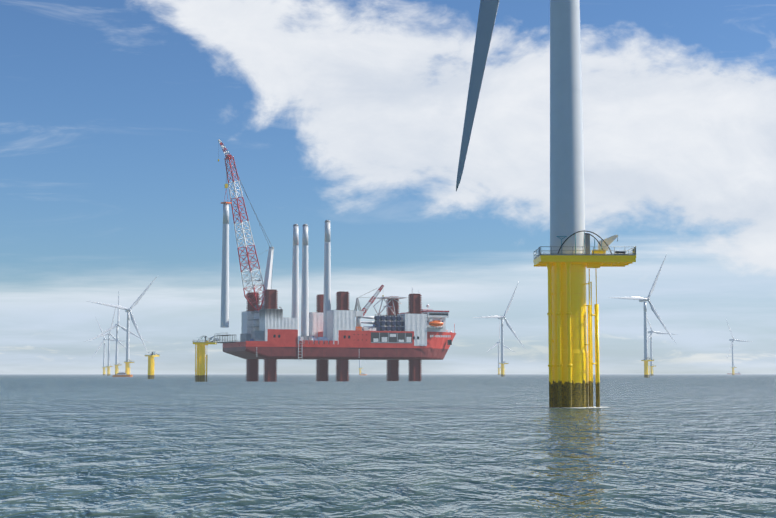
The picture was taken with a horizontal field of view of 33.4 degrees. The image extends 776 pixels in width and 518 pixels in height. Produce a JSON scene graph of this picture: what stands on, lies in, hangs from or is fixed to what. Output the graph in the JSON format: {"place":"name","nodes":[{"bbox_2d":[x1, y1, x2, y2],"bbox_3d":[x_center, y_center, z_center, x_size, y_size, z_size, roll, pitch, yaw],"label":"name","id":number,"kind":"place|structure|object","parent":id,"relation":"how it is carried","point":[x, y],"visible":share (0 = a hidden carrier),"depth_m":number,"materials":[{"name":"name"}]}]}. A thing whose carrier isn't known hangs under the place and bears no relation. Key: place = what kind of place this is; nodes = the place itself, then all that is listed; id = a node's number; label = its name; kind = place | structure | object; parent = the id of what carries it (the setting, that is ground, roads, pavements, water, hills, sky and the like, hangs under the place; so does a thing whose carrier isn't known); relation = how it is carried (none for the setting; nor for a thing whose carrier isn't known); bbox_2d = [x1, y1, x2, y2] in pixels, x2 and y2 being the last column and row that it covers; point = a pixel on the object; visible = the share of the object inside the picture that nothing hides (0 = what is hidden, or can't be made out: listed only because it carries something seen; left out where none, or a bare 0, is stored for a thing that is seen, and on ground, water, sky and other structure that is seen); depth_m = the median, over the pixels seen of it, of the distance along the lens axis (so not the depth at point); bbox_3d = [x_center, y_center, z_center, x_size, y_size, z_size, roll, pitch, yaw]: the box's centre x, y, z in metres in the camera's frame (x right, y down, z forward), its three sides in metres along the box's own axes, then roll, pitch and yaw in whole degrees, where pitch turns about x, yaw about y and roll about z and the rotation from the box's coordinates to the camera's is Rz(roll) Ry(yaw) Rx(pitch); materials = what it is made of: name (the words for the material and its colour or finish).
{"place":"outdoors","nodes":[
{"label":"outdoors","id":0,"kind":"place"},
{"bbox_2d":[103,341,104,366],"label":"tower","id":1,"kind":"structure","parent":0,"point":[104,355],"depth_m":3130.34,"materials":[{"name":"white metal"}]},
{"bbox_2d":[323,222,330,337],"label":"turbine tower","id":2,"kind":"structure","parent":0,"point":[327,276],"depth_m":726.71,"materials":[{"name":"white metal"}]},
{"bbox_2d":[0,374,775,517],"bbox_3d":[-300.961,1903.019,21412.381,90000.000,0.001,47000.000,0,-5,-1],"label":"sea","id":3,"kind":"structure","parent":0,"point":[403,446],"depth_m":75.92,"materials":[{"name":"blue liquid"}]},
{"bbox_2d":[106,365,112,375],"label":"foundation","id":4,"kind":"object","parent":3,"relation":"in","point":[108,370],"visible":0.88,"depth_m":2691.47,"materials":[{"name":"yellow metal"}]},
{"bbox_2d":[107,335,109,365],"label":"tower","id":5,"kind":"structure","parent":4,"relation":"on","point":[108,363],"depth_m":2695.04,"materials":[{"name":"white metal"}]},
{"bbox_2d":[114,363,121,374],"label":"foundation","id":6,"kind":"object","parent":3,"relation":"in","point":[116,369],"visible":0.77,"depth_m":2214.90,"materials":[{"name":"yellow metal"}]},
{"bbox_2d":[115,327,117,364],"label":"tower","id":7,"kind":"structure","parent":6,"relation":"on","point":[116,358],"depth_m":2218.05,"materials":[{"name":"white metal"}]},
{"bbox_2d":[89,325,117,341],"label":"blade","id":8,"kind":"object","parent":7,"relation":"attached to","point":[110,328],"visible":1,"depth_m":2206.02,"materials":[{"name":"white plastic"}]},
{"bbox_2d":[119,325,145,340],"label":"blade","id":9,"kind":"object","parent":7,"relation":"attached to","point":[125,329],"visible":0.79,"depth_m":2225.07,"materials":[{"name":"white plastic"}]},
{"bbox_2d":[113,372,132,376],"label":"boat","id":10,"kind":"object","parent":3,"relation":"in","point":[121,374],"visible":0.98,"depth_m":1674.21,"materials":[{"name":"orange"}]},
{"bbox_2d":[124,360,133,374],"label":"foundation","id":11,"kind":"object","parent":3,"relation":"in","point":[127,368],"visible":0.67,"depth_m":1686.14,"materials":[{"name":"yellow metal"}]},
{"bbox_2d":[126,312,129,361],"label":"tower","id":12,"kind":"structure","parent":11,"relation":"on","point":[127,337],"depth_m":1690.15,"materials":[{"name":"white metal"}]},
{"bbox_2d":[88,301,128,309],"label":"blade","id":13,"kind":"object","parent":12,"relation":"attached to","point":[117,306],"visible":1,"depth_m":1679.12,"materials":[{"name":"white plastic"}]},
{"bbox_2d":[129,311,146,350],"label":"blade","id":14,"kind":"object","parent":12,"relation":"attached to","point":[134,322],"visible":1,"depth_m":1688.95,"materials":[{"name":"white plastic"}]},
{"bbox_2d":[130,277,156,308],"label":"blade","id":15,"kind":"object","parent":12,"relation":"attached to","point":[138,299],"visible":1,"depth_m":1699.27,"materials":[{"name":"white plastic"}]},
{"bbox_2d":[145,351,159,378],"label":"foundation","id":16,"kind":"object","parent":3,"relation":"in","point":[151,364],"visible":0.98,"depth_m":1062.52,"materials":[{"name":"yellow metal"}]},
{"bbox_2d":[193,336,216,381],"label":"foundation","id":17,"kind":"object","parent":3,"relation":"in","point":[202,360],"visible":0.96,"depth_m":693.34,"materials":[{"name":"yellow metal"}]},
{"bbox_2d":[246,292,259,380],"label":"leg","id":18,"kind":"object","parent":3,"relation":"in","point":[252,370],"visible":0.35,"depth_m":728.95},
{"bbox_2d":[263,289,277,381],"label":"leg","id":19,"kind":"object","parent":3,"relation":"in","point":[270,302],"visible":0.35,"depth_m":703.14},
{"bbox_2d":[223,329,455,359],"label":"hull","id":20,"kind":"object","parent":19,"relation":"on","point":[355,345],"visible":1,"depth_m":719.71,"materials":[{"name":"red metal"}]},
{"bbox_2d":[218,139,273,330],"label":"crane","id":21,"kind":"object","parent":20,"relation":"on","point":[266,285],"visible":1,"depth_m":718.93,"materials":[{"name":"red metal"}]},
{"bbox_2d":[220,203,228,327],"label":"hanging tower","id":22,"kind":"structure","parent":21,"relation":"hanging from","point":[224,322],"depth_m":703.90,"materials":[{"name":"white metal"}]},
{"bbox_2d":[291,226,298,335],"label":"ship tower","id":23,"kind":"structure","parent":20,"relation":"on","point":[295,286],"depth_m":738.00,"materials":[{"name":"white metal"}]},
{"bbox_2d":[301,226,308,335],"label":"ship tower","id":24,"kind":"structure","parent":20,"relation":"on","point":[305,308],"depth_m":729.15,"materials":[{"name":"white metal"}]},
{"bbox_2d":[214,297,454,360],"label":"ship top","id":25,"kind":"object","parent":20,"relation":"on","point":[423,323],"visible":0.71,"depth_m":728.14,"materials":[{"name":"white metal"}]},
{"bbox_2d":[354,285,383,326],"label":"deck crane","id":26,"kind":"object","parent":20,"relation":"on","point":[359,314],"visible":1,"depth_m":726.82,"materials":[{"name":"red"}]},
{"bbox_2d":[316,294,328,380],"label":"leg","id":27,"kind":"object","parent":3,"relation":"in","point":[322,369],"visible":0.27,"depth_m":746.78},
{"bbox_2d":[336,291,348,381],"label":"leg","id":28,"kind":"object","parent":3,"relation":"in","point":[342,365],"visible":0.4,"depth_m":720.77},
{"bbox_2d":[386,296,398,380],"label":"leg","id":29,"kind":"object","parent":3,"relation":"in","point":[392,370],"visible":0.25,"depth_m":766.25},
{"bbox_2d":[408,293,421,380],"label":"leg","id":30,"kind":"object","parent":3,"relation":"in","point":[414,365],"visible":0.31,"depth_m":739.80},
{"bbox_2d":[499,361,507,376],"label":"foundation","id":31,"kind":"object","parent":3,"relation":"in","point":[502,369],"visible":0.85,"depth_m":1905.55,"materials":[{"name":"yellow metal"}]},
{"bbox_2d":[501,319,503,362],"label":"tower","id":32,"kind":"structure","parent":31,"relation":"on","point":[502,349],"depth_m":1909.36,"materials":[{"name":"white metal"}]},
{"bbox_2d":[473,315,503,317],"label":"blade","id":33,"kind":"object","parent":32,"relation":"attached to","point":[496,316],"visible":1,"depth_m":1897.88,"materials":[{"name":"white plastic"}]},
{"bbox_2d":[504,282,518,315],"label":"blade","id":34,"kind":"object","parent":32,"relation":"attached to","point":[507,309],"visible":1,"depth_m":1917.21,"materials":[{"name":"white plastic"}]},
{"bbox_2d":[504,318,525,349],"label":"blade","id":35,"kind":"object","parent":32,"relation":"attached to","point":[510,327],"visible":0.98,"depth_m":1910.84,"materials":[{"name":"white plastic"}]},
{"bbox_2d":[543,406,624,407],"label":"foam ring","id":36,"kind":"object","parent":3,"relation":"on","point":[586,407],"visible":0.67,"depth_m":163.81,"materials":[{"name":"white liquid"}]},
{"bbox_2d":[533,231,635,407],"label":"turbine foundation","id":37,"kind":"object","parent":3,"relation":"in","point":[570,365],"visible":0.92,"depth_m":165.06,"materials":[{"name":"yellow metal"}]},
{"bbox_2d":[641,357,653,377],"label":"foundation","id":38,"kind":"object","parent":3,"relation":"in","point":[646,375],"visible":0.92,"depth_m":1444.26,"materials":[{"name":"yellow metal"}]},
{"bbox_2d":[644,302,647,359],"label":"tower","id":39,"kind":"structure","parent":38,"relation":"on","point":[645,335],"depth_m":1447.67,"materials":[{"name":"white metal"}]},
{"bbox_2d":[609,296,647,299],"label":"blade","id":40,"kind":"object","parent":39,"relation":"attached to","point":[637,298],"visible":1,"depth_m":1436.69,"materials":[{"name":"white plastic"}]},
{"bbox_2d":[648,300,674,341],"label":"blade","id":41,"kind":"object","parent":39,"relation":"attached to","point":[655,312],"visible":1,"depth_m":1448.72,"materials":[{"name":"white plastic"}]},
{"bbox_2d":[650,366,655,375],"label":"foundation","id":42,"kind":"object","parent":3,"relation":"in","point":[651,371],"visible":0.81,"depth_m":2577.20,"materials":[{"name":"yellow metal"}]},
{"bbox_2d":[650,333,652,365],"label":"tower","id":43,"kind":"structure","parent":42,"relation":"on","point":[651,363],"depth_m":2580.78,"materials":[{"name":"white metal"}]},
{"bbox_2d":[0,0,775,373],"label":"sky","id":44,"kind":"structure","parent":0,"point":[350,114],"materials":[{"name":"blue"}]},
{"bbox_2d":[456,0,499,190],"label":"blade","id":45,"kind":"object","parent":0,"point":[488,9],"visible":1,"depth_m":170.94,"materials":[{"name":"grey plastic"}]},
{"bbox_2d":[498,344,499,367],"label":"tower","id":46,"kind":"structure","parent":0,"point":[498,357],"depth_m":3475.78,"materials":[{"name":"white metal"}]},
{"bbox_2d":[550,0,585,252],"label":"tower","id":47,"kind":"structure","parent":0,"point":[567,206],"depth_m":167.71,"materials":[{"name":"white metal"}]},
{"bbox_2d":[647,254,666,297],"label":"blade","id":48,"kind":"object","parent":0,"point":[653,287],"visible":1,"depth_m":1456.13,"materials":[{"name":"white plastic"}]},
{"bbox_2d":[732,344,733,367],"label":"tower","id":49,"kind":"structure","parent":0,"point":[732,357],"depth_m":3184.29,"materials":[{"name":"white metal"}]},
{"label":"nacelle","id":50,"kind":"object","parent":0,"visible":0},
{"bbox_2d":[117,291,119,323],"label":"blade","id":51,"kind":"object","parent":50,"relation":"attached to","point":[118,318],"visible":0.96,"depth_m":2222.05,"materials":[{"name":"white plastic"}]}
]}

